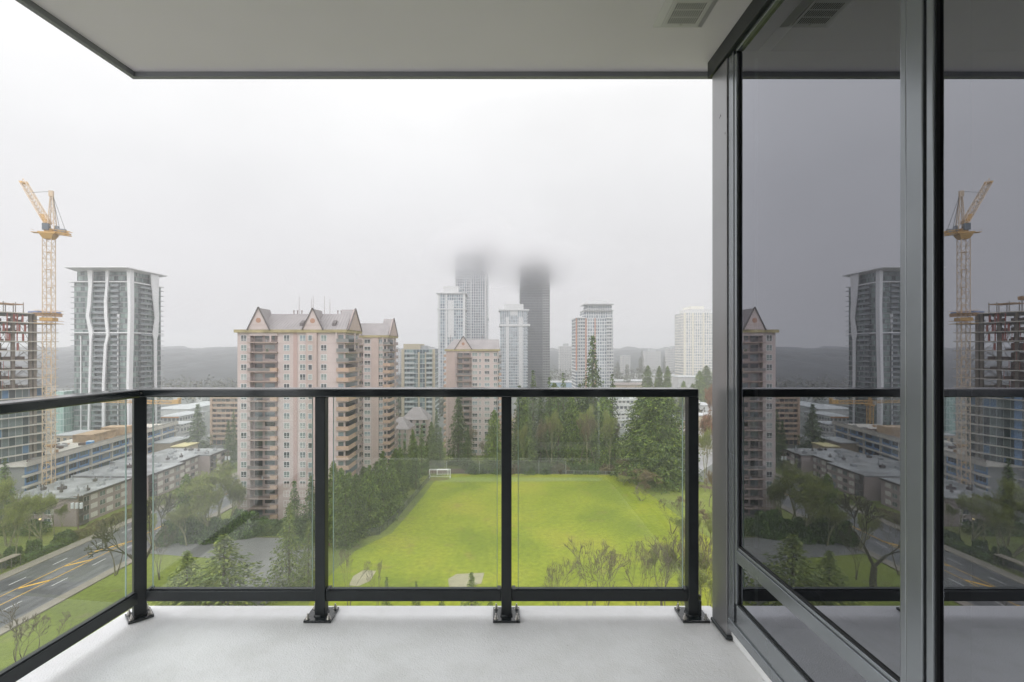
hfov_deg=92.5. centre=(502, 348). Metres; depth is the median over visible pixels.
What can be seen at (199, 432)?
fir tree
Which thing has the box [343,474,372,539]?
cedar tree
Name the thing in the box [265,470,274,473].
balcony window
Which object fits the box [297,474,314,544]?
conifer tree
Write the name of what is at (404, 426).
townhouse
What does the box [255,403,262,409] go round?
balcony door
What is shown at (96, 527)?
bare tree
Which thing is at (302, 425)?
window
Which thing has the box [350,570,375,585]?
sand infield
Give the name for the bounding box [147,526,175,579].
bare tree
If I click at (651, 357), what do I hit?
apartment block
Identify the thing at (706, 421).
red tree
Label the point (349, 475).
cedar tree
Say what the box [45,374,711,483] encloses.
town ground
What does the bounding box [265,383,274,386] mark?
balcony window
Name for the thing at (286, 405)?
window
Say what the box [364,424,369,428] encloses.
window
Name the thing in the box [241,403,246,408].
window
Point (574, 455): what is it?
cedar tree
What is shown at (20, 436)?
unfinished tower
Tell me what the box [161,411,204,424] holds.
building
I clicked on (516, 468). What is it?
shrub
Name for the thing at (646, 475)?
bare tree
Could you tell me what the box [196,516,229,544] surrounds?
shrub
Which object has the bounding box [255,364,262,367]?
balcony door
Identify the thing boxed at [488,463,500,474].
shrub
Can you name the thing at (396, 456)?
cedar tree
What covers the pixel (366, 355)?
window
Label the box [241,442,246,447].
window
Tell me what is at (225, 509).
pavement
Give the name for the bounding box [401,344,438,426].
residential tower
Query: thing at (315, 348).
apartment tower
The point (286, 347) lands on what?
window
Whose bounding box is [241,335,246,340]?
window
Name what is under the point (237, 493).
willow tree
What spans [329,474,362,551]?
cedar tree
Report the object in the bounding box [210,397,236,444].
apartment block
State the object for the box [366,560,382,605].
bare tree
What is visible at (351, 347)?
balcony door
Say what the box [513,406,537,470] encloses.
cedar tree
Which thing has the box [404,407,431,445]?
townhouse
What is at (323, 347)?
window
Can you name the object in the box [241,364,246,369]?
window
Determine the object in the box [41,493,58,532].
budding tree
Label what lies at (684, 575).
budding tree
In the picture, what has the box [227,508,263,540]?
shrub
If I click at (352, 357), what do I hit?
balcony door
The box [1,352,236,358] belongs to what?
hill
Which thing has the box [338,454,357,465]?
balcony door
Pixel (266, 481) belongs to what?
balcony window
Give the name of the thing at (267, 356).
balcony window
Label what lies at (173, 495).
budding tree
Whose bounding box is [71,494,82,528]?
utility pole
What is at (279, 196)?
sky
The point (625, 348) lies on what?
hill
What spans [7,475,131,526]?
apartments
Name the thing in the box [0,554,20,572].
bus shelter
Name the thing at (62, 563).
road wear
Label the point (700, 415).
building
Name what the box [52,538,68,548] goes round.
shrub
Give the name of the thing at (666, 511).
bare tree
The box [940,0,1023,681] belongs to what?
window glass
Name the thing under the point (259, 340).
balcony door
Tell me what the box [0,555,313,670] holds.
lawn
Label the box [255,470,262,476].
balcony door
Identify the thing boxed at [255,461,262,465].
balcony door
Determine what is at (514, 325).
residential tower
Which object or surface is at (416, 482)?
evergreen tree
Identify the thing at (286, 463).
window
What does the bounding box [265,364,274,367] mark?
balcony window
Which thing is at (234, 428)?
fir tree
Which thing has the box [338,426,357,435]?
balcony door
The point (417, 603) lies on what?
conifer tree
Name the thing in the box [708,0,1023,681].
window wall
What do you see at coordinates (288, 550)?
conifer tree
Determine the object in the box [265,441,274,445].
balcony window
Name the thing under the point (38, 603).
road wear
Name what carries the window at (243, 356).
in the apartment tower at (315, 348)
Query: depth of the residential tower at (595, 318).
430.00 m
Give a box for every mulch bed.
[253,537,335,545]
[428,469,622,472]
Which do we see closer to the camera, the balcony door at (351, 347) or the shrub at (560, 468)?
the balcony door at (351, 347)
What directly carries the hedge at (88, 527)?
on the ground at (47, 537)
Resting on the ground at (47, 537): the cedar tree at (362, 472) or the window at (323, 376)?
the cedar tree at (362, 472)
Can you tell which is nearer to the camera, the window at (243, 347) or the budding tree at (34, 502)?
the budding tree at (34, 502)
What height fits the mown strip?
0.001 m
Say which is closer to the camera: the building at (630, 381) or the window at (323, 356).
the window at (323, 356)
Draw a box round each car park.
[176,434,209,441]
[670,419,711,472]
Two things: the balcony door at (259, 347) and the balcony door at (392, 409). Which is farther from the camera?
the balcony door at (392, 409)
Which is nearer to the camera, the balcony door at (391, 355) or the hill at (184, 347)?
the balcony door at (391, 355)
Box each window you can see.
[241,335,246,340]
[241,345,246,350]
[241,354,246,360]
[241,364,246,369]
[241,374,246,379]
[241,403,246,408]
[241,413,246,418]
[241,423,246,428]
[241,432,246,438]
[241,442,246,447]
[241,452,246,457]
[241,461,246,467]
[241,471,246,476]
[265,345,274,348]
[265,354,274,358]
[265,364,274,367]
[265,374,274,377]
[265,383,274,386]
[265,403,274,406]
[265,412,274,416]
[265,422,274,425]
[265,431,274,435]
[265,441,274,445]
[265,451,274,454]
[265,461,274,464]
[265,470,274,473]
[265,480,274,483]
[265,490,274,493]
[265,500,274,502]
[265,510,274,512]
[284,335,289,340]
[284,345,289,350]
[284,354,289,360]
[284,364,289,369]
[284,374,289,379]
[284,403,289,408]
[284,413,289,418]
[284,423,289,428]
[284,432,289,438]
[284,442,289,447]
[284,452,289,457]
[284,461,289,467]
[284,471,289,476]
[300,335,305,340]
[300,345,305,350]
[300,354,305,360]
[300,364,305,369]
[300,374,305,379]
[300,403,305,408]
[300,413,305,418]
[300,423,305,428]
[300,432,305,438]
[300,442,305,447]
[300,452,305,457]
[300,461,305,467]
[300,471,305,476]
[321,335,326,340]
[321,345,326,350]
[321,354,326,360]
[321,364,326,369]
[321,374,326,379]
[364,339,369,343]
[364,346,369,350]
[364,353,369,357]
[364,410,369,414]
[364,417,369,421]
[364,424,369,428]
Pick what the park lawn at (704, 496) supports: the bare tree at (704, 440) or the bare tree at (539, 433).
the bare tree at (704, 440)
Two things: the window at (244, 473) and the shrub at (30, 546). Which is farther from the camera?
the window at (244, 473)
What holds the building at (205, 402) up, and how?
on the town ground at (207, 421)
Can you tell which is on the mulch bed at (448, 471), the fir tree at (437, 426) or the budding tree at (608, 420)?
the budding tree at (608, 420)
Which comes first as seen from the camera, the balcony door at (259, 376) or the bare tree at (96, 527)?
the bare tree at (96, 527)
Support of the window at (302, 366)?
in the apartment tower at (315, 348)
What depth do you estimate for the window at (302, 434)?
139.93 m
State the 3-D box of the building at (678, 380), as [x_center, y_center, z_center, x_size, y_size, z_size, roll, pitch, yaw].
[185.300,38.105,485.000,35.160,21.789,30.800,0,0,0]
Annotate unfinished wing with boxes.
[0,420,178,507]
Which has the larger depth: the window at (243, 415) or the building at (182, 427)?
the building at (182, 427)
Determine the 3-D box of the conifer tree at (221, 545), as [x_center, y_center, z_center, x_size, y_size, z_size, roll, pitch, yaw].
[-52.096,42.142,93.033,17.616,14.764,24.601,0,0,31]
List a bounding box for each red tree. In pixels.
[700,409,711,473]
[704,384,711,413]
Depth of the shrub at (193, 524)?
123.83 m
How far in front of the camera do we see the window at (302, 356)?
139.93 m
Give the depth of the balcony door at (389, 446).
197.52 m
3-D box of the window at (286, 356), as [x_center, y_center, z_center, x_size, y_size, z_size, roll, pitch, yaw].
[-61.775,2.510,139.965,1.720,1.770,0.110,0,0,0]
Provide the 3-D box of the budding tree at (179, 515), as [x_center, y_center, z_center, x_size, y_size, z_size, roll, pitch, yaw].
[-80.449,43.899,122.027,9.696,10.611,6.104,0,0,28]
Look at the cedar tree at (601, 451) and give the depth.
198.34 m
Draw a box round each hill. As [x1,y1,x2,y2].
[0,348,236,354]
[0,356,236,367]
[1,347,402,350]
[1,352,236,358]
[1,362,400,387]
[4,346,437,349]
[499,349,664,353]
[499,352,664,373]
[550,346,669,351]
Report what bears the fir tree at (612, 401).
on the ground at (47, 537)
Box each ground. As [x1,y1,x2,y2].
[0,440,710,635]
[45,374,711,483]
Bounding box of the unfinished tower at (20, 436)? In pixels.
[0,301,62,463]
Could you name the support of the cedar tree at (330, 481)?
on the ground at (47, 537)
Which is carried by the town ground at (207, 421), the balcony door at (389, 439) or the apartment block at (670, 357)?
the apartment block at (670, 357)
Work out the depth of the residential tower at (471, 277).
560.00 m
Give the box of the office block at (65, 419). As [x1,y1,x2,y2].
[56,390,73,433]
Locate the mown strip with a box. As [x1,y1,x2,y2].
[438,477,602,481]
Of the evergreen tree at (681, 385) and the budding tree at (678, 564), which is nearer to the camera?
the budding tree at (678, 564)
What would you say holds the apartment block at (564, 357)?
on the town ground at (207, 421)
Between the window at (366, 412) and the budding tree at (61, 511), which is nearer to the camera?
the budding tree at (61, 511)
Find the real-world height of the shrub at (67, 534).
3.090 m
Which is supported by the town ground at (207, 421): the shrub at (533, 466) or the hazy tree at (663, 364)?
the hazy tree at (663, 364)
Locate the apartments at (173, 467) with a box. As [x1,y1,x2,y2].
[72,446,228,500]
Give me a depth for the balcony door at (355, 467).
147.41 m
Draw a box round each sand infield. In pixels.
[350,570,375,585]
[448,573,483,586]
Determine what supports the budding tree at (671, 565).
on the playing field
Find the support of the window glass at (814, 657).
in the window wall
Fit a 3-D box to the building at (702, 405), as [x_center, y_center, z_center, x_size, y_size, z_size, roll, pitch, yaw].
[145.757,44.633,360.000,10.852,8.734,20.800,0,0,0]
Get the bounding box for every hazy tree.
[613,361,621,378]
[623,364,631,382]
[636,358,643,378]
[639,351,644,373]
[661,356,665,373]
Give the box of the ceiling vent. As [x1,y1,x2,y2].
[652,0,717,27]
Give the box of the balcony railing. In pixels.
[0,387,709,681]
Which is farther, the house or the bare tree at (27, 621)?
the house
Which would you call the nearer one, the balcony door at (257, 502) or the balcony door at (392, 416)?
the balcony door at (257, 502)
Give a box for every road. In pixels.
[0,408,400,627]
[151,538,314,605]
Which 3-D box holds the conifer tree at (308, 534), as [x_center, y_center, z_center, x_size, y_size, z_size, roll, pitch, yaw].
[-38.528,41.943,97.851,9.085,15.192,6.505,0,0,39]
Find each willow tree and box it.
[181,459,241,530]
[212,481,247,518]
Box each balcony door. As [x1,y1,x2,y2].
[255,336,262,341]
[255,345,262,351]
[255,354,262,360]
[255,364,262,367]
[255,374,262,380]
[255,383,262,386]
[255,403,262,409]
[255,412,262,416]
[255,422,262,428]
[255,431,262,437]
[255,441,262,447]
[255,451,262,457]
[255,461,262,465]
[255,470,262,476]
[255,480,262,486]
[255,490,262,494]
[255,500,262,505]
[338,335,357,341]
[338,345,357,351]
[338,354,357,360]
[338,363,357,367]
[338,372,357,377]
[338,381,357,386]
[338,399,357,406]
[338,408,357,416]
[338,417,357,425]
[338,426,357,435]
[338,435,357,445]
[338,445,357,455]
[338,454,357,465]
[339,463,357,473]
[384,346,394,350]
[384,353,394,357]
[384,400,394,405]
[384,407,394,412]
[384,414,394,419]
[384,420,394,426]
[384,427,394,433]
[384,434,394,440]
[384,441,394,448]
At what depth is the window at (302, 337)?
139.96 m
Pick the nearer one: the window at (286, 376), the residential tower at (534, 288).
the window at (286, 376)
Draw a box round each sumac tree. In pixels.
[542,558,582,605]
[564,538,630,605]
[622,532,669,605]
[639,531,701,605]
[671,519,710,561]
[699,550,711,604]
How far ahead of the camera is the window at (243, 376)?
139.96 m
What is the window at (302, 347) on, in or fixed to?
in the apartment tower at (315, 348)
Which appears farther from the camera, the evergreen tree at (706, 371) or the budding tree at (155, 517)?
the evergreen tree at (706, 371)
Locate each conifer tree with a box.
[148,550,220,605]
[166,473,199,540]
[171,533,288,605]
[262,503,313,586]
[275,479,307,547]
[290,520,314,586]
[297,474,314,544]
[380,577,392,605]
[411,582,420,605]
[460,572,484,605]
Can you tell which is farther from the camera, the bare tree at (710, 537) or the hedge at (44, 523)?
the hedge at (44, 523)
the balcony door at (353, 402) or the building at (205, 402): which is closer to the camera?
the balcony door at (353, 402)
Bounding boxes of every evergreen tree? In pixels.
[0,458,15,527]
[396,447,411,490]
[401,441,412,484]
[406,429,421,480]
[408,441,424,489]
[418,425,428,476]
[423,421,442,469]
[436,427,447,466]
[640,365,653,397]
[654,366,663,386]
[662,366,672,403]
[677,381,685,404]
[693,371,707,402]
[701,365,711,402]
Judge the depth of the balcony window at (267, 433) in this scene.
141.65 m
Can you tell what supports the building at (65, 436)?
on the town yard
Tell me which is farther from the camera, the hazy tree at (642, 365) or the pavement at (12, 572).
the hazy tree at (642, 365)
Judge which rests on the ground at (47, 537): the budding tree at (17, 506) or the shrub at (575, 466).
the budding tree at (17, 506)
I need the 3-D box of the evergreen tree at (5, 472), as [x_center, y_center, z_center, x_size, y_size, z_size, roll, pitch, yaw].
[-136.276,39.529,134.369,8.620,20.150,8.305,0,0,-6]
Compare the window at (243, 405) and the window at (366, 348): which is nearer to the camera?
the window at (243, 405)
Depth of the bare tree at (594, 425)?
195.13 m
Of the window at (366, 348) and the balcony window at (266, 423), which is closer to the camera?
the balcony window at (266, 423)
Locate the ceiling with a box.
[31,0,751,71]
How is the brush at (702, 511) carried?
on the park lawn at (704, 496)
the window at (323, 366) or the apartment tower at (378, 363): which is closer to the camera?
the window at (323, 366)
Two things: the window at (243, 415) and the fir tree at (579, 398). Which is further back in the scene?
the fir tree at (579, 398)
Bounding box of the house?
[196,397,205,401]
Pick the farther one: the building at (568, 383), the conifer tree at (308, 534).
the building at (568, 383)
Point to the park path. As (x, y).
(703, 486)
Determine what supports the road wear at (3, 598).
on the road at (16, 592)
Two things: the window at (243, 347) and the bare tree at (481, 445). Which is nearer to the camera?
the window at (243, 347)
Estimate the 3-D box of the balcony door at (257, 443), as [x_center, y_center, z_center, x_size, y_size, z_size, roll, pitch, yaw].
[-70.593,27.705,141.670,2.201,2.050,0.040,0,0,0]
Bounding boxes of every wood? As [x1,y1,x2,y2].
[45,364,704,420]
[396,397,711,455]
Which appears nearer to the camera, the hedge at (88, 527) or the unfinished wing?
the hedge at (88, 527)
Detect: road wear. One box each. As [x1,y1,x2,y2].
[0,479,236,588]
[0,487,215,585]
[0,488,222,592]
[0,494,227,608]
[0,498,228,617]
[0,502,229,624]
[0,596,10,601]
[39,571,65,580]
[119,539,149,551]
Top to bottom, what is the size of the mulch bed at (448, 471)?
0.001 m
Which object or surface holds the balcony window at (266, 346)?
in the apartment tower at (315, 348)
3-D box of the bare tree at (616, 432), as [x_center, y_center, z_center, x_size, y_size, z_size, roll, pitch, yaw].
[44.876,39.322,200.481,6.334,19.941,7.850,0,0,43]
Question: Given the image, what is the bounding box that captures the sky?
[0,0,711,348]
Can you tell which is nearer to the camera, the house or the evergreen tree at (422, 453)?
the evergreen tree at (422, 453)
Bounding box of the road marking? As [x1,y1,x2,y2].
[0,497,226,606]
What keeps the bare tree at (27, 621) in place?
on the lawn at (88, 602)
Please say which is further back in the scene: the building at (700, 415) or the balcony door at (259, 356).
the building at (700, 415)
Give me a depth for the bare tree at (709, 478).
150.38 m
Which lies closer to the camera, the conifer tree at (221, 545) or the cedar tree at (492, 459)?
the conifer tree at (221, 545)
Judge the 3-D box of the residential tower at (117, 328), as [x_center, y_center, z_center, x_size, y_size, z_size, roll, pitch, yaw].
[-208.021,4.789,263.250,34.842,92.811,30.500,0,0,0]
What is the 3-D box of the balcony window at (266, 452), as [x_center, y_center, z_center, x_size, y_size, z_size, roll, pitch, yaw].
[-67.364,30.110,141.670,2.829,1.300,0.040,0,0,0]
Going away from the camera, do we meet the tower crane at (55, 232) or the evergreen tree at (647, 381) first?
the tower crane at (55, 232)
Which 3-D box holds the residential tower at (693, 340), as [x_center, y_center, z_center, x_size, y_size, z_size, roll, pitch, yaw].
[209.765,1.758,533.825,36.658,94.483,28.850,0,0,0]
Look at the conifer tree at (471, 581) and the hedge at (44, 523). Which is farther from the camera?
the hedge at (44, 523)
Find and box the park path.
[643,480,711,488]
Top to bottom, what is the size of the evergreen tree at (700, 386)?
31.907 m
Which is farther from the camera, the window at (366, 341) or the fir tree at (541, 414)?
the fir tree at (541, 414)
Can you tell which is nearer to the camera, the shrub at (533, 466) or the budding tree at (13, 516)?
the budding tree at (13, 516)
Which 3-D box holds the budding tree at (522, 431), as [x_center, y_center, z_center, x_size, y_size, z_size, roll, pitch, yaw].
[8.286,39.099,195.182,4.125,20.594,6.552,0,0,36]
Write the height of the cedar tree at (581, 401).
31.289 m
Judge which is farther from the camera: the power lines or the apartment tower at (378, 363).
the apartment tower at (378, 363)
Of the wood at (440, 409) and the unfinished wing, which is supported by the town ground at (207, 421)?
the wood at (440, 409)
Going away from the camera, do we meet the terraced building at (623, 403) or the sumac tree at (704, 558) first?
the sumac tree at (704, 558)
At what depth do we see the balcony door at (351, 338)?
144.05 m
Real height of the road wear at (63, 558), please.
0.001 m
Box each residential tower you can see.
[64,267,166,430]
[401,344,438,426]
[436,286,467,386]
[455,253,488,338]
[499,304,529,386]
[519,264,549,386]
[571,301,613,403]
[674,306,711,375]
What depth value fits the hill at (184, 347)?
1670.41 m
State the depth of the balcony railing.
2.28 m
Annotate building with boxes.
[52,430,91,442]
[151,437,191,451]
[161,404,209,414]
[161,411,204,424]
[164,421,194,433]
[170,442,198,447]
[191,401,209,403]
[550,381,571,386]
[606,397,638,428]
[613,379,653,383]
[613,383,652,386]
[635,374,673,384]
[671,375,710,386]
[699,402,711,412]
[699,413,711,428]
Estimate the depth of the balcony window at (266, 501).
141.65 m
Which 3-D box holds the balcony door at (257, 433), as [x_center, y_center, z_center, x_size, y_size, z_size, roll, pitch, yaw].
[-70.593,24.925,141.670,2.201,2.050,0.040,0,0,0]
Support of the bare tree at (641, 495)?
on the playing field
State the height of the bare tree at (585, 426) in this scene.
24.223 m
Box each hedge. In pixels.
[0,519,51,535]
[23,537,71,561]
[71,508,131,540]
[244,516,307,536]
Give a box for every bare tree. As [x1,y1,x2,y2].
[0,601,74,661]
[84,492,179,558]
[92,516,131,575]
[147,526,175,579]
[339,550,371,605]
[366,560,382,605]
[467,427,478,463]
[479,441,487,466]
[535,418,555,463]
[576,414,593,468]
[580,417,599,462]
[613,424,618,457]
[617,475,632,484]
[631,468,663,488]
[633,486,654,500]
[655,498,684,533]
[674,496,704,516]
[699,427,711,491]
[700,506,711,551]
[704,471,711,506]
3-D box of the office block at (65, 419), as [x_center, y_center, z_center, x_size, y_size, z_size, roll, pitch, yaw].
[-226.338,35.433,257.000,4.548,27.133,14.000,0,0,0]
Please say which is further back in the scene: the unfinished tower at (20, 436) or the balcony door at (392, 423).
the balcony door at (392, 423)
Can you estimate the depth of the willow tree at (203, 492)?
120.85 m
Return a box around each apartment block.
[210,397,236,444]
[396,349,400,373]
[558,344,571,377]
[620,356,630,378]
[643,349,660,373]
[665,346,674,373]
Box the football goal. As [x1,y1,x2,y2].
[429,469,450,477]
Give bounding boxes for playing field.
[308,473,711,606]
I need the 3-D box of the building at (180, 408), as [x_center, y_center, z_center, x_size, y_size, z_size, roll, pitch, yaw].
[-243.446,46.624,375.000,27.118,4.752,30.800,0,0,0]
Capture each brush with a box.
[617,470,630,483]
[639,480,650,489]
[699,508,708,520]
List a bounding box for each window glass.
[740,0,899,678]
[740,566,866,681]
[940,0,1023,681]
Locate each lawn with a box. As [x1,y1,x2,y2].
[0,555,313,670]
[609,473,711,536]
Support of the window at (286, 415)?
in the apartment tower at (315, 348)
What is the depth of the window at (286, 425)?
139.96 m
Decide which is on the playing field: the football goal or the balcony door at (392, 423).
the football goal
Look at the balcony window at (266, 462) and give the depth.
141.65 m
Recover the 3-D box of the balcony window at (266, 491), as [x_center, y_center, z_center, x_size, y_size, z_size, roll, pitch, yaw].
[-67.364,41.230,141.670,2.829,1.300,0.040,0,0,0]
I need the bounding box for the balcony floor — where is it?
[16,606,764,681]
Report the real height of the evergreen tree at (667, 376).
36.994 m
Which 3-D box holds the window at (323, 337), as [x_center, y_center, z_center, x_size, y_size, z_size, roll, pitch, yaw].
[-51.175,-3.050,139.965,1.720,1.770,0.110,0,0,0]
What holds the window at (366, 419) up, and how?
in the apartment tower at (378, 363)
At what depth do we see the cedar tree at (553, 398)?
222.79 m
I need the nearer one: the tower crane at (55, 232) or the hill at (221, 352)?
the tower crane at (55, 232)
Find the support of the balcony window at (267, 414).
in the apartment tower at (315, 348)
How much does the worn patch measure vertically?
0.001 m
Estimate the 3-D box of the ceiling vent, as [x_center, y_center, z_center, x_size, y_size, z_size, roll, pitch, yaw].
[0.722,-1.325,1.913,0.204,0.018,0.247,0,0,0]
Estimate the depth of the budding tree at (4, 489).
121.99 m
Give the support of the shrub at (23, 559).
on the ground at (47, 537)
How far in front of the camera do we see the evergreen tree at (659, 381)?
399.19 m
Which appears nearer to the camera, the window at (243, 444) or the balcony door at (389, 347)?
the window at (243, 444)
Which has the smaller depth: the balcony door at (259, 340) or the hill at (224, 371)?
the balcony door at (259, 340)
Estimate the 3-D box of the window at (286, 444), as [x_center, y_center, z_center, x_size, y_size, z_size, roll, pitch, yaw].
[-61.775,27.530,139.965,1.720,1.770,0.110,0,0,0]
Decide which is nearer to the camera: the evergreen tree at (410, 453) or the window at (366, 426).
the evergreen tree at (410, 453)
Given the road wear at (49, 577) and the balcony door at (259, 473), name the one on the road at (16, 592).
the road wear at (49, 577)
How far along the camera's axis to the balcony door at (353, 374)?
143.58 m
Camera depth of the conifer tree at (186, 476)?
126.03 m
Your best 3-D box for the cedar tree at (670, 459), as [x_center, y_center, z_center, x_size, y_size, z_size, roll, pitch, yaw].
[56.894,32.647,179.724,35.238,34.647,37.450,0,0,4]
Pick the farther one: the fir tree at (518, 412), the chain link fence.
the fir tree at (518, 412)
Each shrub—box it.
[0,552,27,567]
[3,545,25,556]
[23,539,43,553]
[49,529,79,544]
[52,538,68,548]
[155,528,176,547]
[162,520,191,533]
[176,516,214,544]
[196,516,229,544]
[220,518,245,539]
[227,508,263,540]
[464,463,486,474]
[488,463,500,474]
[512,464,521,473]
[520,463,541,474]
[535,463,552,474]
[551,463,569,473]
[566,463,585,474]
[584,463,601,474]
[599,463,615,474]
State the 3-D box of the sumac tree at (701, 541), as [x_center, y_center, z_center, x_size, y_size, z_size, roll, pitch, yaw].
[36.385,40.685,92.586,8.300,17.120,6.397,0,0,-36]
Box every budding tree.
[0,474,17,545]
[0,489,33,556]
[0,506,33,561]
[13,491,47,540]
[29,494,48,539]
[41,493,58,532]
[54,504,69,531]
[131,512,158,547]
[148,489,196,519]
[162,504,190,545]
[516,425,529,457]
[544,409,562,463]
[578,404,598,465]
[599,409,617,466]
[648,543,677,586]
[669,516,701,551]
[673,544,711,593]
[676,558,710,603]
[676,567,711,605]
[677,510,711,555]
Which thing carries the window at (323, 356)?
in the apartment tower at (315, 348)
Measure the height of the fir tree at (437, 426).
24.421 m
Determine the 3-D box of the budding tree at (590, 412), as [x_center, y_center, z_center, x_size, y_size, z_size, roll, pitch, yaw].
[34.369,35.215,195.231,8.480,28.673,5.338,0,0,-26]
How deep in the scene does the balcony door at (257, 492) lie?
141.65 m
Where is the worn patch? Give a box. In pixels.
[430,478,449,480]
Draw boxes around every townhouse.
[396,417,413,452]
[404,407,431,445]
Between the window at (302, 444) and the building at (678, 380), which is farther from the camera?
the building at (678, 380)
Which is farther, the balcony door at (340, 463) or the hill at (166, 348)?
the hill at (166, 348)
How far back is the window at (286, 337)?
139.96 m
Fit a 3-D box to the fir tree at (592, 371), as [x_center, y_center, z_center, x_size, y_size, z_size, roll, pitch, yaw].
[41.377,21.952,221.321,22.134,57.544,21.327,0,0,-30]
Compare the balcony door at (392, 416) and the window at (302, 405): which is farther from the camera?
the balcony door at (392, 416)
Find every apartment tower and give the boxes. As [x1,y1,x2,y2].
[234,296,362,519]
[359,318,397,472]
[444,335,500,454]
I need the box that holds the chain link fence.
[366,476,429,535]
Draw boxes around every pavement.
[0,472,236,580]
[0,541,167,635]
[207,503,236,517]
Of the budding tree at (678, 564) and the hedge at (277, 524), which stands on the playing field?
the budding tree at (678, 564)
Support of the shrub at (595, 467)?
on the mulch bed at (448, 471)
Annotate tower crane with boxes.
[18,178,72,485]
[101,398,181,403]
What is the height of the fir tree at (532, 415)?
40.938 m
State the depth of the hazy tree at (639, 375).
639.44 m
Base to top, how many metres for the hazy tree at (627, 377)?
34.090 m
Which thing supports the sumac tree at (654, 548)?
on the playing field
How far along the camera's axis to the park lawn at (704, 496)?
161.30 m
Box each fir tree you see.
[180,404,214,447]
[222,421,236,468]
[227,409,236,460]
[432,409,441,466]
[442,397,473,465]
[459,426,475,469]
[512,385,529,463]
[527,370,539,458]
[531,397,552,464]
[542,377,556,458]
[544,397,569,464]
[553,373,569,459]
[570,383,583,439]
[574,334,613,458]
[606,374,622,461]
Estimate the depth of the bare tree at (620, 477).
174.79 m
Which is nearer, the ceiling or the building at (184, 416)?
the ceiling
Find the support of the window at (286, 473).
in the apartment tower at (315, 348)
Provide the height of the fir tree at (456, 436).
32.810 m
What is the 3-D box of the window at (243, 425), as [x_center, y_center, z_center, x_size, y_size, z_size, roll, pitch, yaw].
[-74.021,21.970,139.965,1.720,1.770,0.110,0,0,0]
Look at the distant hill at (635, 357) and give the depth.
1121.44 m
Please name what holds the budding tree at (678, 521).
on the playing field
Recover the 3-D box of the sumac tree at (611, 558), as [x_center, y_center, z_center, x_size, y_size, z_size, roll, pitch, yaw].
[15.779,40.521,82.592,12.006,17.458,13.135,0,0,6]
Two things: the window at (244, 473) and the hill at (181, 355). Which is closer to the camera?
the window at (244, 473)
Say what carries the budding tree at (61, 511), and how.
on the ground at (47, 537)
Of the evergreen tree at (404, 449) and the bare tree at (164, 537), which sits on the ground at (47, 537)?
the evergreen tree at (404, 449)
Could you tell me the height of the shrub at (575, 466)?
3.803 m
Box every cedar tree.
[328,461,338,522]
[328,467,361,544]
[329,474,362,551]
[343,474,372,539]
[345,471,359,516]
[358,465,390,533]
[358,466,373,510]
[370,451,401,524]
[370,461,383,498]
[381,457,405,514]
[389,448,408,502]
[480,410,500,471]
[512,397,543,457]
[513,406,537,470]
[538,383,568,459]
[554,397,589,464]
[570,397,598,457]
[586,397,619,470]
[607,397,684,482]
[609,397,703,494]
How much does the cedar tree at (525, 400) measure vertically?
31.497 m
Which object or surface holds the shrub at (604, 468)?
on the mulch bed at (448, 471)
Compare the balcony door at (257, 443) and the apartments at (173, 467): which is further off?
the apartments at (173, 467)
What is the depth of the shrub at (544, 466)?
192.39 m
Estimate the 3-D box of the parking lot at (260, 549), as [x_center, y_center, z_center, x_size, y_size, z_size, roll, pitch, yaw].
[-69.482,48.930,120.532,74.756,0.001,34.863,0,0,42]
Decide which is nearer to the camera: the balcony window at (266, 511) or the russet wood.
the balcony window at (266, 511)
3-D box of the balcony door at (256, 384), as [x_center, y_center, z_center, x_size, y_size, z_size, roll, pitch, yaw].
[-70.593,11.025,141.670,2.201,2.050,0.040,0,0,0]
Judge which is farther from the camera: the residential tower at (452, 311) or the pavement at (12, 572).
the residential tower at (452, 311)
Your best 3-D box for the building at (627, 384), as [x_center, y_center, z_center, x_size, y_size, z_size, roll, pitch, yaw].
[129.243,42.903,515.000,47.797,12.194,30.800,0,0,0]
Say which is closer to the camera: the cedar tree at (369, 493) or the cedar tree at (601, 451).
the cedar tree at (369, 493)
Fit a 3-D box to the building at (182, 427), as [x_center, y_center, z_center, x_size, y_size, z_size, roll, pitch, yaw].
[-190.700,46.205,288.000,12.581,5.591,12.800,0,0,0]
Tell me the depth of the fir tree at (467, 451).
199.52 m
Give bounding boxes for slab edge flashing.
[16,0,707,78]
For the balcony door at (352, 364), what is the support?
in the apartment tower at (315, 348)
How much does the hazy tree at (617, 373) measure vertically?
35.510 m
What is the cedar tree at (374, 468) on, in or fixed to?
on the ground at (47, 537)
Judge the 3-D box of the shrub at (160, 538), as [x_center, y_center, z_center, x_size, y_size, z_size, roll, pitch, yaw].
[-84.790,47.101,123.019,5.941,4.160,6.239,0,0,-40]
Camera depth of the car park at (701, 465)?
218.43 m
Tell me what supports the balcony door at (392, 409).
in the apartment tower at (378, 363)
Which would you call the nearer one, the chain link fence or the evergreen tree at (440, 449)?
the chain link fence
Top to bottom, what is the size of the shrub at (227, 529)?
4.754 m
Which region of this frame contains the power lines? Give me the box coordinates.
[1,496,80,527]

